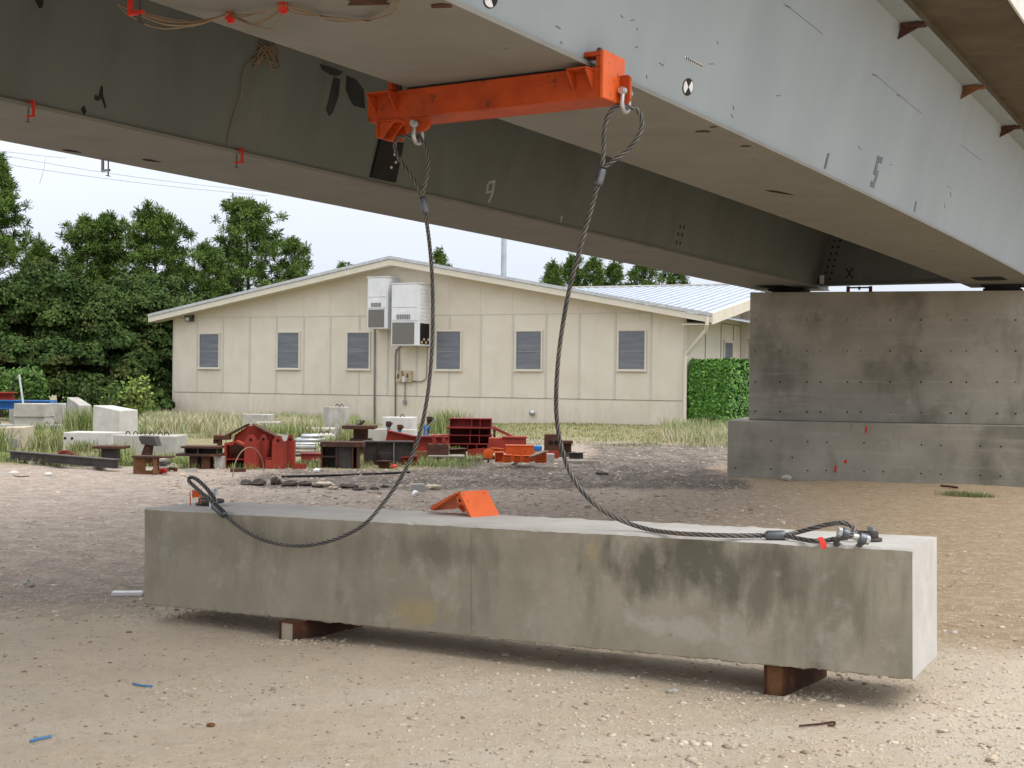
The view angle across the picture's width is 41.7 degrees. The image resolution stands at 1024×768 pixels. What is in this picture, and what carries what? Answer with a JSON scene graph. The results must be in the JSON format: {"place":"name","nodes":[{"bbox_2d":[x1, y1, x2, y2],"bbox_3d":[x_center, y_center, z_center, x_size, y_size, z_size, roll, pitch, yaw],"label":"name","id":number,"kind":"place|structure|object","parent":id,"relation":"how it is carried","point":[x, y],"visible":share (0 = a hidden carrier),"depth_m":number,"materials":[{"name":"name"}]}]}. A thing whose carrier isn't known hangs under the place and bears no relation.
{"place":"outdoors","nodes":[
{"label":"outdoors","id":0,"kind":"place"},
{"bbox_2d":[0,468,266,624],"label":"gravel","id":1,"kind":"structure","parent":0,"point":[55,611],"depth_m":11.77,"materials":[{"name":"grey gravel"}]},
{"bbox_2d":[3,151,266,195],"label":"overhead cable","id":2,"kind":"object","parent":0,"point":[117,174],"visible":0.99,"depth_m":75.74,"materials":[{"name":"metal"}]},
{"bbox_2d":[92,412,194,437],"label":"dry grass","id":3,"kind":"structure","parent":0,"point":[140,427],"depth_m":38.73,"materials":[{"name":"plant"}]},
{"bbox_2d":[138,408,365,437],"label":"dry grass","id":4,"kind":"structure","parent":0,"point":[211,424],"depth_m":40.86,"materials":[{"name":"plant"}]},
{"bbox_2d":[211,637,420,649],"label":"gravel","id":5,"kind":"structure","parent":0,"point":[296,642],"depth_m":8.41,"materials":[{"name":"beige gravel"}]},
{"bbox_2d":[382,414,416,431],"bbox_3d":[-2.743,1.154,32.854,0.743,0.864,0.708,1,0,7],"label":"concrete block","id":6,"kind":"object","parent":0,"point":[408,422],"depth_m":32.51,"materials":[{"name":"concrete"}]},
{"bbox_2d":[0,395,1023,767],"bbox_3d":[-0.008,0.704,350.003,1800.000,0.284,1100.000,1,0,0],"label":"ground","id":7,"kind":"structure","parent":0,"point":[914,509],"depth_m":7.80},
{"bbox_2d":[0,424,24,452],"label":"weeds","id":8,"kind":"object","parent":7,"relation":"on","point":[4,442],"visible":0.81,"depth_m":28.17,"materials":[{"name":"green plant"}]},
{"bbox_2d":[0,426,32,449],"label":"concrete block","id":9,"kind":"object","parent":7,"relation":"on","point":[22,433],"depth_m":29.52,"materials":[{"name":"beige concrete"}]},
{"bbox_2d":[0,284,33,336],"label":"broadleaf tree","id":10,"kind":"object","parent":7,"relation":"on","point":[18,330],"visible":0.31,"depth_m":54.34,"materials":[{"name":"green plant"}]},
{"bbox_2d":[0,151,45,282],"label":"pine tree","id":11,"kind":"object","parent":7,"relation":"on","point":[10,249],"visible":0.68,"depth_m":61.91,"materials":[{"name":"green plant"}]},
{"bbox_2d":[0,364,50,399],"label":"vine shrub","id":12,"kind":"object","parent":7,"relation":"on","point":[34,385],"visible":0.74,"depth_m":47.62,"materials":[{"name":"green plant"}]},
{"bbox_2d":[0,331,55,416],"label":"bush","id":13,"kind":"object","parent":7,"relation":"on","point":[24,349],"visible":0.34,"depth_m":51.86,"materials":[{"name":"green plant"}]},
{"bbox_2d":[0,400,56,408],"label":"blue girder","id":14,"kind":"object","parent":7,"relation":"on","point":[6,404],"visible":0.43,"depth_m":38.82,"materials":[{"name":"metal"}]},
{"bbox_2d":[0,422,68,433],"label":"concrete slab","id":15,"kind":"structure","parent":7,"relation":"on","point":[9,425],"depth_m":37.03,"materials":[{"name":"concrete"}]},
{"bbox_2d":[14,416,53,424],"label":"concrete block","id":16,"kind":"object","parent":15,"relation":"on","point":[25,420],"depth_m":37.16,"materials":[{"name":"grey concrete"}]},
{"bbox_2d":[14,400,54,416],"bbox_3d":[-13.337,0.683,37.555,0.875,0.455,0.912,1,0,-1],"label":"concrete block","id":17,"kind":"object","parent":16,"relation":"on","point":[27,409],"depth_m":37.11,"materials":[{"name":"concrete"}]},
{"bbox_2d":[0,257,73,355],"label":"broadleaf tree","id":18,"kind":"object","parent":7,"relation":"on","point":[27,280],"visible":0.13,"depth_m":55.69,"materials":[{"name":"green plant"}]},
{"bbox_2d":[19,238,62,274],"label":"pine tree","id":19,"kind":"object","parent":7,"relation":"on","point":[43,250],"visible":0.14,"depth_m":67.89,"materials":[{"name":"green plant"}]},
{"bbox_2d":[10,427,77,451],"bbox_3d":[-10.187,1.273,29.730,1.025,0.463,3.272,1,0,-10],"label":"weeds","id":20,"kind":"object","parent":7,"relation":"on","point":[51,443],"visible":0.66,"depth_m":29.27,"materials":[{"name":"green plant"}]},
{"bbox_2d":[6,451,121,469],"bbox_3d":[-8.106,1.407,24.185,3.505,0.265,0.280,1,0,40],"label":"steel joist","id":21,"kind":"object","parent":7,"relation":"on","point":[96,463],"visible":0.83,"depth_m":24.00,"materials":[{"name":"grey metal"}]},
{"bbox_2d":[21,336,110,402],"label":"bush","id":22,"kind":"object","parent":7,"relation":"on","point":[55,360],"visible":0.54,"depth_m":51.84,"materials":[{"name":"green plant"}]},
{"bbox_2d":[52,405,92,431],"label":"weeds","id":23,"kind":"object","parent":7,"relation":"on","point":[82,420],"visible":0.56,"depth_m":35.51,"materials":[{"name":"green plant"}]},
{"bbox_2d":[54,438,97,454],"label":"weeds","id":24,"kind":"object","parent":7,"relation":"on","point":[78,447],"visible":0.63,"depth_m":28.09,"materials":[{"name":"green plant"}]},
{"bbox_2d":[67,397,91,418],"bbox_3d":[-12.797,0.919,39.733,0.504,1.047,0.518,1,0,23],"label":"concrete block","id":25,"kind":"object","parent":7,"relation":"on","point":[74,401],"depth_m":39.57,"materials":[{"name":"grey concrete"}]},
{"bbox_2d":[6,270,154,372],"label":"broadleaf tree","id":26,"kind":"object","parent":7,"relation":"on","point":[89,309],"visible":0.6,"depth_m":54.28,"materials":[{"name":"green plant"}]},
{"bbox_2d":[60,376,118,413],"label":"bush","id":27,"kind":"object","parent":7,"relation":"on","point":[105,381],"visible":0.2,"depth_m":50.89,"materials":[{"name":"green plant"}]},
{"bbox_2d":[55,211,127,289],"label":"pine tree","id":28,"kind":"object","parent":7,"relation":"on","point":[84,226],"visible":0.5,"depth_m":69.47,"materials":[{"name":"green plant"}]},
{"bbox_2d":[63,431,124,452],"bbox_3d":[-9.129,1.283,29.373,1.108,0.486,0.766,1,0,6],"label":"concrete block","id":29,"kind":"object","parent":7,"relation":"on","point":[104,437],"depth_m":29.01,"materials":[{"name":"grey concrete"}]},
{"bbox_2d":[73,382,114,411],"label":"vine shrub","id":30,"kind":"object","parent":7,"relation":"on","point":[92,397],"visible":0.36,"depth_m":45.91,"materials":[{"name":"green plant"}]},
{"bbox_2d":[85,209,130,280],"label":"pine tree","id":31,"kind":"object","parent":7,"relation":"on","point":[116,231],"visible":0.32,"depth_m":70.45,"materials":[{"name":"green plant"}]},
{"bbox_2d":[92,445,129,464],"bbox_3d":[-7.364,1.341,24.697,0.573,0.413,0.450,1,0,0],"label":"steel plate table","id":32,"kind":"object","parent":7,"relation":"on","point":[110,451],"visible":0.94,"depth_m":24.62,"materials":[{"name":"brown metal"}]},
{"bbox_2d":[99,375,131,407],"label":"sapling","id":33,"kind":"object","parent":7,"relation":"on","point":[114,390],"visible":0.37,"depth_m":44.82,"materials":[{"name":"green plant"}]},
{"bbox_2d":[93,405,137,433],"bbox_3d":[-9.979,1.023,33.825,0.850,0.969,0.703,1,0,24],"label":"concrete block","id":34,"kind":"object","parent":7,"relation":"on","point":[109,418],"depth_m":33.57,"materials":[{"name":"grey concrete"}]},
{"bbox_2d":[72,329,171,392],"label":"bush","id":35,"kind":"object","parent":7,"relation":"on","point":[134,359],"visible":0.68,"depth_m":53.15,"materials":[{"name":"green plant"}]},
{"bbox_2d":[71,272,191,371],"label":"broadleaf tree","id":36,"kind":"object","parent":7,"relation":"on","point":[157,297],"visible":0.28,"depth_m":56.68,"materials":[{"name":"green plant"}]},
{"bbox_2d":[108,368,158,418],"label":"sapling","id":37,"kind":"object","parent":7,"relation":"on","point":[136,397],"visible":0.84,"depth_m":43.84,"materials":[{"name":"green plant"}]},
{"bbox_2d":[130,435,161,465],"bbox_3d":[-6.703,1.243,24.787,0.540,0.582,0.550,1,0,0],"label":"rusty stand","id":38,"kind":"object","parent":7,"relation":"on","point":[149,442],"visible":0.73,"depth_m":24.66,"materials":[{"name":"metal"}]},
{"bbox_2d":[121,383,175,413],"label":"bush","id":39,"kind":"object","parent":7,"relation":"on","point":[160,397],"visible":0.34,"depth_m":51.31,"materials":[{"name":"green plant"}]},
{"bbox_2d":[113,431,186,454],"bbox_3d":[-7.532,1.260,27.997,1.328,0.571,0.807,1,0,3],"label":"concrete block","id":40,"kind":"object","parent":7,"relation":"on","point":[172,443],"depth_m":27.62,"materials":[{"name":"concrete"}]},
{"bbox_2d":[90,197,211,296],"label":"pine tree","id":41,"kind":"object","parent":7,"relation":"on","point":[156,228],"visible":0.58,"depth_m":69.22,"materials":[{"name":"green plant"}]},
{"bbox_2d":[131,455,174,474],"bbox_3d":[-6.039,1.385,22.587,0.666,0.362,0.290,1,0,0],"label":"rusty bracket","id":42,"kind":"object","parent":7,"relation":"on","point":[139,463],"visible":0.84,"depth_m":22.57,"materials":[{"name":"metal"}]},
{"bbox_2d":[148,343,172,410],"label":"bush","id":43,"kind":"object","parent":7,"relation":"on","point":[166,356],"visible":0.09,"depth_m":56.21,"materials":[{"name":"green plant"}]},
{"bbox_2d":[138,270,202,411],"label":"broadleaf tree","id":44,"kind":"object","parent":7,"relation":"on","point":[171,282],"visible":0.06,"depth_m":61.85,"materials":[{"name":"green plant"}]},
{"bbox_2d":[176,445,225,468],"bbox_3d":[-5.601,1.342,24.334,0.832,0.443,0.550,1,0,0],"label":"rusty trestle","id":45,"kind":"object","parent":7,"relation":"on","point":[200,455],"visible":0.86,"depth_m":24.14,"materials":[{"name":"metal"}]},
{"bbox_2d":[179,238,234,297],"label":"pine tree","id":46,"kind":"object","parent":7,"relation":"on","point":[210,260],"visible":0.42,"depth_m":68.21,"materials":[{"name":"green plant"}]},
{"bbox_2d":[0,450,491,469],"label":"grass","id":47,"kind":"structure","parent":7,"relation":"on","point":[183,461],"depth_m":25.44,"materials":[{"name":"green plant"}]},
{"bbox_2d":[199,193,308,295],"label":"pine tree","id":48,"kind":"object","parent":7,"relation":"on","point":[250,212],"visible":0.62,"depth_m":71.26,"materials":[{"name":"green plant"}]},
{"bbox_2d":[242,414,273,425],"bbox_3d":[-7.238,1.186,38.302,0.777,0.670,0.621,1,0,6],"label":"concrete slab","id":49,"kind":"object","parent":7,"relation":"on","point":[254,418],"depth_m":38.02,"materials":[{"name":"grey concrete"}]},
{"bbox_2d":[224,424,295,468],"bbox_3d":[-4.629,1.146,24.651,1.279,0.818,0.703,1,0,0],"label":"welded bracket","id":50,"kind":"object","parent":7,"relation":"on","point":[273,448],"visible":0.81,"depth_m":24.53,"materials":[{"name":"metal"}]},
{"bbox_2d":[225,420,351,442],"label":"weeds","id":51,"kind":"object","parent":7,"relation":"on","point":[288,429],"visible":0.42,"depth_m":32.71,"materials":[{"name":"green plant"}]},
{"bbox_2d":[269,235,314,283],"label":"pine tree","id":52,"kind":"object","parent":7,"relation":"on","point":[299,249],"visible":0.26,"depth_m":72.69,"materials":[{"name":"green plant"}]},
{"bbox_2d":[295,434,323,451],"bbox_3d":[-4.510,1.341,29.803,0.752,0.466,0.800,1,0,0],"label":"pipe stack","id":53,"kind":"object","parent":7,"relation":"on","point":[304,439],"visible":0.5,"depth_m":29.53,"materials":[{"name":"metal"}]},
{"bbox_2d":[279,619,362,640],"bbox_3d":[-1.238,1.573,8.755,0.130,0.148,0.660,1,0,35],"label":"steel bearer","id":54,"kind":"object","parent":7,"relation":"on","point":[292,629],"visible":0.39,"depth_m":8.55,"materials":[{"name":"brown metal"}]},
{"bbox_2d":[323,404,348,439],"bbox_3d":[-4.614,1.039,35.288,0.568,1.054,0.608,1,0,-20],"label":"concrete block","id":55,"kind":"object","parent":7,"relation":"on","point":[338,415],"depth_m":35.01,"materials":[{"name":"concrete"}]},
{"bbox_2d":[320,441,365,468],"bbox_3d":[-3.167,1.339,25.170,0.789,0.528,0.500,1,0,0],"label":"girder offcut","id":56,"kind":"object","parent":7,"relation":"on","point":[341,454],"visible":0.84,"depth_m":25.00,"materials":[{"name":"metal"}]},
{"bbox_2d":[281,471,409,477],"bbox_3d":[-2.752,1.536,22.787,2.528,0.051,0.158,1,0,-38],"label":"hose","id":57,"kind":"object","parent":7,"relation":"on","point":[325,475],"visible":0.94,"depth_m":22.56,"materials":[{"name":"black rubber"}]},
{"bbox_2d":[342,420,377,455],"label":"spool column","id":58,"kind":"structure","parent":7,"relation":"on","point":[360,431],"depth_m":28.36,"materials":[{"name":"metal"}]},
{"bbox_2d":[368,429,386,440],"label":"concrete block","id":59,"kind":"object","parent":7,"relation":"on","point":[378,434],"depth_m":31.50,"materials":[{"name":"grey concrete"}]},
{"bbox_2d":[363,440,413,463],"bbox_3d":[-2.370,1.316,25.857,0.962,0.436,0.410,1,0,-9],"label":"dark girder","id":60,"kind":"object","parent":7,"relation":"on","point":[394,451],"visible":0.72,"depth_m":25.88,"materials":[{"name":"metal"}]},
{"bbox_2d":[386,430,447,458],"bbox_3d":[-2.024,1.287,28.213,1.373,0.641,0.300,1,0,-3],"label":"red girder","id":61,"kind":"object","parent":7,"relation":"on","point":[424,441],"visible":0.42,"depth_m":28.20,"materials":[{"name":"metal"}]},
{"bbox_2d":[432,246,452,266],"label":"pine tree","id":62,"kind":"object","parent":7,"relation":"on","point":[439,257],"visible":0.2,"depth_m":94.38,"materials":[{"name":"green plant"}]},
{"bbox_2d":[428,454,463,460],"bbox_3d":[-1.326,1.515,27.146,0.705,0.158,0.570,1,0,0],"label":"timber pallet","id":63,"kind":"object","parent":7,"relation":"on","point":[457,456],"visible":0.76,"depth_m":26.87,"materials":[{"name":"brown wood"}]},
{"bbox_2d":[428,436,448,454],"bbox_3d":[-1.493,1.239,27.279,0.413,0.387,0.350,1,0,0],"label":"rusty block","id":64,"kind":"object","parent":63,"relation":"on","point":[436,448],"depth_m":27.10,"materials":[{"name":"metal"}]},
{"bbox_2d":[421,407,475,434],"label":"weeds","id":65,"kind":"object","parent":7,"relation":"on","point":[440,423],"visible":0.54,"depth_m":39.59,"materials":[{"name":"green plant"}]},
{"bbox_2d":[148,256,762,425],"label":"building","id":66,"kind":"structure","parent":7,"relation":"on","point":[355,338],"depth_m":47.49,"materials":[{"name":"beige paint"}]},
{"bbox_2d":[197,333,219,368],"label":"window","id":67,"kind":"structure","parent":66,"relation":"in","point":[208,343],"depth_m":51.74,"materials":[{"name":"grey glass"}]},
{"bbox_2d":[275,331,299,369],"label":"window","id":68,"kind":"structure","parent":66,"relation":"in","point":[287,342],"depth_m":50.21,"materials":[{"name":"grey glass"}]},
{"bbox_2d":[345,331,370,370],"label":"window","id":69,"kind":"structure","parent":66,"relation":"in","point":[358,343],"depth_m":48.94,"materials":[{"name":"grey glass"}]},
{"bbox_2d":[434,330,461,371],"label":"window","id":70,"kind":"structure","parent":66,"relation":"in","point":[448,344],"depth_m":47.39,"materials":[{"name":"grey glass"}]},
{"bbox_2d":[513,330,542,371],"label":"window","id":71,"kind":"structure","parent":66,"relation":"in","point":[528,356],"depth_m":46.08,"materials":[{"name":"grey glass"}]},
{"bbox_2d":[616,329,646,371],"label":"window","id":72,"kind":"structure","parent":66,"relation":"in","point":[631,343],"depth_m":44.51,"materials":[{"name":"grey glass"}]},
{"bbox_2d":[723,340,733,358],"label":"window","id":73,"kind":"structure","parent":66,"relation":"in","point":[728,345],"depth_m":48.20,"materials":[{"name":"white glass"}]},
{"bbox_2d":[446,418,494,450],"bbox_3d":[-0.958,1.187,30.930,1.102,0.801,0.770,1,0,0],"label":"welded rack","id":74,"kind":"object","parent":7,"relation":"on","point":[471,433],"visible":0.76,"depth_m":30.82,"materials":[{"name":"metal"}]},
{"bbox_2d":[159,437,799,526],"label":"gravel","id":75,"kind":"structure","parent":7,"relation":"on","point":[686,514],"depth_m":20.29,"materials":[{"name":"grey gravel"}]},
{"bbox_2d":[501,238,506,275],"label":"pole","id":76,"kind":"object","parent":7,"relation":"on","point":[503,255],"visible":0.12,"depth_m":73.86,"materials":[{"name":"grey metal"}]},
{"bbox_2d":[488,436,526,452],"bbox_3d":[-0.095,1.350,29.503,0.837,0.406,0.440,1,0,0],"label":"faded red box","id":77,"kind":"object","parent":7,"relation":"on","point":[497,442],"visible":0.55,"depth_m":29.30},
{"bbox_2d":[505,444,533,461],"bbox_3d":[0.148,1.328,25.877,0.560,0.309,0.272,1,0,0],"label":"orange fitting","id":78,"kind":"object","parent":7,"relation":"on","point":[521,450],"visible":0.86,"depth_m":25.75,"materials":[{"name":"metal"}]},
{"bbox_2d":[539,257,565,286],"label":"pine tree","id":79,"kind":"object","parent":7,"relation":"on","point":[553,271],"visible":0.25,"depth_m":84.13,"materials":[{"name":"green plant"}]},
{"bbox_2d":[417,422,716,447],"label":"grass","id":80,"kind":"structure","parent":7,"relation":"on","point":[574,428],"depth_m":39.41,"materials":[{"name":"green plant"}]},
{"bbox_2d":[559,252,590,286],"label":"pine tree","id":81,"kind":"object","parent":7,"relation":"on","point":[568,264],"visible":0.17,"depth_m":85.39,"materials":[{"name":"green plant"}]},
{"bbox_2d":[576,256,607,285],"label":"pine tree","id":82,"kind":"object","parent":7,"relation":"on","point":[590,266],"visible":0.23,"depth_m":84.77,"materials":[{"name":"green plant"}]},
{"bbox_2d":[601,261,631,285],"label":"pine tree","id":83,"kind":"object","parent":7,"relation":"on","point":[614,275],"visible":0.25,"depth_m":86.00,"materials":[{"name":"green plant"}]},
{"bbox_2d":[622,265,665,306],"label":"pine tree","id":84,"kind":"object","parent":7,"relation":"on","point":[640,277],"visible":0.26,"depth_m":83.69,"materials":[{"name":"green plant"}]},
{"bbox_2d":[654,270,695,313],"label":"pine tree","id":85,"kind":"object","parent":7,"relation":"on","point":[671,278],"visible":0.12,"depth_m":85.38,"materials":[{"name":"green plant"}]},
{"bbox_2d":[687,357,748,425],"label":"hedge","id":86,"kind":"object","parent":7,"relation":"on","point":[719,388],"visible":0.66,"depth_m":43.49,"materials":[{"name":"green plant"}]},
{"bbox_2d":[763,665,826,696],"bbox_3d":[1.563,1.587,7.391,0.120,0.190,0.600,1,0,35],"label":"steel bearer","id":87,"kind":"object","parent":7,"relation":"on","point":[781,681],"visible":0.53,"depth_m":7.17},
{"bbox_2d":[145,502,936,678],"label":"concrete beam","id":88,"kind":"structure","parent":87,"relation":"on","point":[848,606],"depth_m":7.68,"materials":[{"name":"grey concrete"}]},
{"bbox_2d":[430,490,498,516],"bbox_3d":[-0.306,0.759,8.668,0.235,0.154,0.423,1,0,-41],"label":"orange clamp","id":89,"kind":"object","parent":88,"relation":"on","point":[479,503],"visible":1,"depth_m":8.57,"materials":[{"name":"metal"}]},
{"bbox_2d":[833,527,870,546],"bbox_3d":[1.737,0.798,6.893,0.173,0.139,0.170,1,0,0],"label":"shackle","id":90,"kind":"object","parent":88,"relation":"on","point":[861,538],"visible":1,"depth_m":6.82,"materials":[{"name":"metal"}]},
{"bbox_2d":[850,526,881,541],"bbox_3d":[1.854,0.791,7.139,0.206,0.076,0.178,1,0,0],"label":"hoist ring","id":91,"kind":"object","parent":88,"relation":"on","point":[872,533],"visible":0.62,"depth_m":7.08,"materials":[{"name":"metal"}]},
{"bbox_2d":[727,290,1023,486],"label":"bridge pier","id":92,"kind":"structure","parent":7,"relation":"on","point":[902,386],"depth_m":23.21,"materials":[{"name":"concrete"}]},
{"bbox_2d":[981,284,1023,290],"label":"bearing pad","id":93,"kind":"object","parent":92,"relation":"on","point":[996,287],"visible":0.93,"depth_m":22.97,"materials":[{"name":"black rubber"}]},
{"bbox_2d":[0,0,1023,291],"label":"bridge","id":94,"kind":"structure","parent":93,"relation":"on","point":[806,144],"depth_m":11.18,"materials":[{"name":"grey paint"}]},
{"bbox_2d":[127,0,143,23],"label":"clamp","id":95,"kind":"object","parent":94,"relation":"attached to","point":[131,12],"visible":1,"depth_m":6.19,"materials":[{"name":"red metal"}]},
{"bbox_2d":[117,3,229,29],"bbox_3d":[-1.594,-1.720,6.335,0.520,0.109,0.083,1,0,-16],"label":"cable bundle","id":96,"kind":"object","parent":94,"relation":"hanging from","point":[194,23],"visible":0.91,"depth_m":6.33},
{"bbox_2d":[251,40,279,70],"bbox_3d":[-1.927,-2.562,10.477,0.235,0.238,0.111,1,0,0],"label":"wire coil","id":97,"kind":"object","parent":94,"relation":"attached to","point":[268,50],"visible":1,"depth_m":10.45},
{"bbox_2d":[279,2,287,14],"bbox_3d":[-1.067,-1.752,6.275,0.040,0.049,0.040,1,0,0],"label":"cable holder","id":98,"kind":"object","parent":94,"relation":"attached to","point":[283,9],"visible":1,"depth_m":6.26,"materials":[{"name":"red plastic"}]},
{"bbox_2d":[230,5,282,29],"bbox_3d":[-1.203,-1.726,6.341,0.327,0.088,0.135,1,0,34],"label":"cable bundle","id":99,"kind":"object","parent":98,"relation":"hanging from","point":[255,24],"visible":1,"depth_m":6.32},
{"bbox_2d":[285,0,400,21],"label":"cable bundle","id":100,"kind":"object","parent":98,"relation":"attached to","point":[340,18],"visible":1,"depth_m":6.37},
{"bbox_2d":[366,47,631,142],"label":"spreader beam","id":101,"kind":"structure","parent":94,"relation":"attached to","point":[394,109],"depth_m":7.74,"materials":[{"name":"orange metal"}]},
{"bbox_2d":[187,134,434,547],"bbox_3d":[-1.369,-0.240,8.447,1.985,2.520,0.241,1,0,31],"label":"wire rope sling","id":102,"kind":"object","parent":101,"relation":"hanging from","point":[218,509],"visible":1,"depth_m":8.03,"materials":[{"name":"metal"}]},
{"bbox_2d":[554,103,857,543],"bbox_3d":[1.063,-0.370,7.360,1.739,2.406,0.321,1,0,29],"label":"wire rope sling","id":103,"kind":"object","parent":101,"relation":"hanging from","point":[768,534],"visible":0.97,"depth_m":7.56,"materials":[{"name":"metal"}]},
{"bbox_2d":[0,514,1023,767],"bbox_3d":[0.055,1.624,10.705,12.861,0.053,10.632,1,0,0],"label":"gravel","id":104,"kind":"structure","parent":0,"point":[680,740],"depth_m":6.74,"materials":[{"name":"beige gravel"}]},
{"bbox_2d":[0,140,1023,313],"label":"sky","id":105,"kind":"structure","parent":0,"point":[335,233],"materials":[{"name":"white"}]},
{"bbox_2d":[544,434,574,456],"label":"steel beam","id":106,"kind":"structure","parent":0,"point":[551,442],"depth_m":29.47,"materials":[{"name":"metal"}]},
{"bbox_2d":[658,416,736,447],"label":"dry grass","id":107,"kind":"structure","parent":0,"point":[693,431],"depth_m":37.82,"materials":[{"name":"plant"}]},
{"bbox_2d":[699,689,887,706],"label":"gravel","id":108,"kind":"structure","parent":0,"point":[820,694],"depth_m":7.07,"materials":[{"name":"beige gravel"}]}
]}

